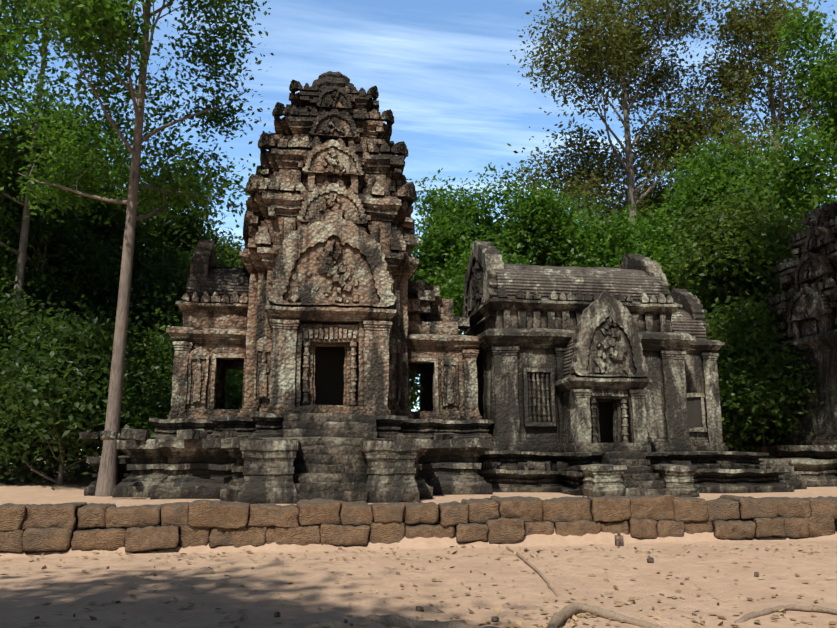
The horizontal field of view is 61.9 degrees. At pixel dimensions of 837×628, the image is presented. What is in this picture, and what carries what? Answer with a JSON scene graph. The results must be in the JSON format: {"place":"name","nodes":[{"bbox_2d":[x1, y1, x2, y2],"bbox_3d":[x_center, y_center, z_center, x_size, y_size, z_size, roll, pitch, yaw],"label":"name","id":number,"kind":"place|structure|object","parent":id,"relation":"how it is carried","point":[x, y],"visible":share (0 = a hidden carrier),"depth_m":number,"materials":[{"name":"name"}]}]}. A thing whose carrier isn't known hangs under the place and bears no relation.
{"place":"outdoors","nodes":[
{"label":"outdoors","id":0,"kind":"place"},
{"bbox_2d":[166,71,481,420],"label":"sanctuary tower","id":1,"kind":"structure","parent":0,"point":[320,301],"depth_m":22.61,"materials":[{"name":"stone"}]},
{"bbox_2d":[0,461,836,627],"bbox_3d":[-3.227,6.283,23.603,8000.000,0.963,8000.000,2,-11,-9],"label":"ground","id":2,"kind":"structure","parent":0,"point":[512,582],"depth_m":10.73,"materials":[{"name":"beige sand"}]},
{"bbox_2d":[0,0,68,141],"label":"tree","id":3,"kind":"object","parent":2,"relation":"on","point":[4,59],"visible":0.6,"depth_m":27.59,"materials":[{"name":"green plant"}]},
{"bbox_2d":[0,287,80,482],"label":"shrub","id":4,"kind":"object","parent":2,"relation":"on","point":[8,465],"depth_m":29.66,"materials":[{"name":"green plant"}]},
{"bbox_2d":[0,267,85,483],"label":"shrub","id":5,"kind":"object","parent":2,"relation":"on","point":[7,317],"visible":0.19,"depth_m":26.40,"materials":[{"name":"green plant"}]},
{"bbox_2d":[0,296,157,489],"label":"shrub","id":6,"kind":"object","parent":2,"relation":"on","point":[62,387],"visible":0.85,"depth_m":24.08,"materials":[{"name":"green plant"}]},
{"bbox_2d":[0,248,163,476],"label":"understory","id":7,"kind":"object","parent":2,"relation":"on","point":[108,315],"visible":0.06,"depth_m":34.02,"materials":[{"name":"green plant"}]},
{"bbox_2d":[0,0,166,481],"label":"tree","id":8,"kind":"object","parent":2,"relation":"on","point":[21,259],"visible":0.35,"depth_m":31.53,"materials":[{"name":"green plant"}]},
{"bbox_2d":[0,89,170,479],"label":"tree","id":9,"kind":"object","parent":2,"relation":"on","point":[43,239],"visible":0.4,"depth_m":32.53,"materials":[{"name":"green plant"}]},
{"bbox_2d":[0,115,171,473],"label":"tree","id":10,"kind":"object","parent":2,"relation":"on","point":[119,215],"visible":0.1,"depth_m":39.77,"materials":[{"name":"green plant"}]},
{"bbox_2d":[0,296,171,482],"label":"shrub","id":11,"kind":"object","parent":2,"relation":"on","point":[78,471],"visible":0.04,"depth_m":27.47,"materials":[{"name":"green plant"}]},
{"bbox_2d":[12,306,169,481],"bbox_3d":[-15.262,3.816,31.766,9.568,8.970,7.840,2,-11,-9],"label":"shrub","id":12,"kind":"object","parent":2,"relation":"on","point":[28,479],"depth_m":32.28,"materials":[{"name":"green plant"}]},
{"bbox_2d":[65,231,146,472],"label":"understory","id":13,"kind":"object","parent":2,"relation":"on","point":[115,270],"depth_m":40.32,"materials":[{"name":"green plant"}]},
{"bbox_2d":[67,165,172,470],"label":"tree","id":14,"kind":"object","parent":2,"relation":"on","point":[121,258],"depth_m":45.46,"materials":[{"name":"green plant"}]},
{"bbox_2d":[59,237,189,435],"bbox_3d":[-14.629,2.373,37.104,10.361,13.027,13.550,2,-11,-9],"label":"understory","id":15,"kind":"object","parent":2,"relation":"on","point":[153,295],"visible":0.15,"depth_m":36.62,"materials":[{"name":"green plant"}]},
{"bbox_2d":[82,312,180,477],"bbox_3d":[-14.101,4.328,35.372,9.191,8.719,8.815,11,-16,-43],"label":"shrub","id":16,"kind":"object","parent":2,"relation":"on","point":[156,337],"visible":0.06,"depth_m":34.33,"materials":[{"name":"green plant"}]},
{"bbox_2d":[0,0,279,496],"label":"tall pale tree","id":17,"kind":"object","parent":2,"relation":"on","point":[86,25],"visible":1,"depth_m":23.15,"materials":[{"name":"green plant"}]},
{"bbox_2d":[132,245,187,324],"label":"understory","id":18,"kind":"object","parent":2,"relation":"on","point":[156,265],"depth_m":42.28,"materials":[{"name":"green plant"}]},
{"bbox_2d":[107,178,242,372],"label":"tree","id":19,"kind":"object","parent":2,"relation":"on","point":[183,238],"visible":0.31,"depth_m":44.20,"materials":[{"name":"green plant"}]},
{"bbox_2d":[123,316,243,436],"bbox_3d":[-10.626,4.237,33.565,8.337,8.346,8.603,2,-11,-9],"label":"shrub","id":20,"kind":"object","parent":2,"relation":"on","point":[233,394],"visible":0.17,"depth_m":32.12,"materials":[{"name":"green plant"}]},
{"bbox_2d":[138,254,242,402],"bbox_3d":[-11.341,3.184,40.625,12.809,12.709,11.952,9,-14,-37],"label":"understory","id":21,"kind":"object","parent":2,"relation":"on","point":[184,287],"visible":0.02,"depth_m":38.12,"materials":[{"name":"green plant"}]},
{"bbox_2d":[213,222,244,266],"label":"tree","id":22,"kind":"object","parent":2,"relation":"on","point":[229,255],"visible":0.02,"depth_m":52.82,"materials":[{"name":"green plant"}]},
{"bbox_2d":[34,532,785,625],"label":"loose stones","id":23,"kind":"object","parent":2,"relation":"on","point":[619,540],"visible":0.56,"depth_m":9.73,"materials":[{"name":"stone"}]},
{"bbox_2d":[409,373,419,410],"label":"understory","id":24,"kind":"object","parent":2,"relation":"on","point":[413,402],"visible":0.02,"depth_m":48.52,"materials":[{"name":"green plant"}]},
{"bbox_2d":[0,495,836,553],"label":"low stone wall","id":25,"kind":"structure","parent":2,"relation":"on","point":[36,528],"depth_m":14.64,"materials":[{"name":"brown stone"}]},
{"bbox_2d":[0,543,836,627],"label":"leaf litter","id":26,"kind":"object","parent":2,"relation":"on","point":[574,624],"visible":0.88,"depth_m":9.63,"materials":[{"name":"brown plant"}]},
{"bbox_2d":[79,413,836,503],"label":"temple platform","id":27,"kind":"structure","parent":2,"relation":"on","point":[277,458],"depth_m":19.45,"materials":[{"name":"stone"}]},
{"bbox_2d":[461,241,727,452],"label":"temple building","id":28,"kind":"structure","parent":27,"relation":"on","point":[623,357],"depth_m":23.33,"materials":[{"name":"stone"}]},
{"bbox_2d":[406,168,509,405],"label":"tree","id":29,"kind":"object","parent":2,"relation":"on","point":[438,228],"visible":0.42,"depth_m":45.18,"materials":[{"name":"green plant"}]},
{"bbox_2d":[415,144,672,316],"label":"tree","id":30,"kind":"object","parent":2,"relation":"on","point":[531,230],"visible":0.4,"depth_m":44.24,"materials":[{"name":"green plant"}]},
{"bbox_2d":[361,546,836,627],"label":"tree roots","id":31,"kind":"object","parent":2,"relation":"on","point":[558,619],"visible":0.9,"depth_m":8.42,"materials":[{"name":"brown plant"}]},
{"bbox_2d":[490,0,758,232],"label":"tree","id":32,"kind":"object","parent":2,"relation":"on","point":[625,45],"visible":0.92,"depth_m":55.64,"materials":[{"name":"green plant"}]},
{"bbox_2d":[570,173,708,289],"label":"tree","id":33,"kind":"object","parent":2,"relation":"on","point":[661,199],"depth_m":63.03,"materials":[{"name":"green plant"}]},
{"bbox_2d":[548,121,808,292],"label":"tree","id":34,"kind":"object","parent":2,"relation":"on","point":[693,186],"visible":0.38,"depth_m":41.34,"materials":[{"name":"green plant"}]},
{"bbox_2d":[669,278,782,445],"bbox_3d":[16.578,2.921,37.150,11.541,11.806,12.230,2,-11,-9],"label":"understory","id":35,"kind":"object","parent":2,"relation":"on","point":[695,289],"visible":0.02,"depth_m":36.05,"materials":[{"name":"green plant"}]},
{"bbox_2d":[632,0,836,196],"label":"tree","id":36,"kind":"object","parent":2,"relation":"on","point":[743,72],"visible":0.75,"depth_m":53.67,"materials":[{"name":"green plant"}]},
{"bbox_2d":[657,164,815,351],"bbox_3d":[15.048,0.389,33.556,15.328,15.412,8.797,2,-11,-9],"label":"tree","id":37,"kind":"object","parent":2,"relation":"on","point":[739,252],"visible":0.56,"depth_m":32.81,"materials":[{"name":"green plant"}]},
{"bbox_2d":[706,288,781,451],"bbox_3d":[13.893,3.542,32.560,8.436,9.459,7.890,2,-11,-9],"label":"shrub","id":38,"kind":"object","parent":2,"relation":"on","point":[734,447],"visible":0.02,"depth_m":30.11,"materials":[{"name":"green plant"}]},
{"bbox_2d":[655,0,836,289],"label":"tree","id":39,"kind":"object","parent":2,"relation":"on","point":[822,78],"visible":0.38,"depth_m":37.63,"materials":[{"name":"green plant"}]},
{"bbox_2d":[703,292,834,458],"bbox_3d":[14.961,3.249,30.497,8.071,9.003,8.794,2,-11,-9],"label":"shrub","id":40,"kind":"object","parent":2,"relation":"on","point":[760,379],"visible":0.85,"depth_m":28.80,"materials":[{"name":"green plant"}]},
{"bbox_2d":[745,202,836,476],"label":"ruined tower","id":41,"kind":"structure","parent":2,"relation":"on","point":[805,301],"depth_m":27.92,"materials":[{"name":"stone"}]},
{"bbox_2d":[0,0,836,449],"label":"sky","id":42,"kind":"structure","parent":0,"point":[443,73],"materials":[{"name":"blue"}]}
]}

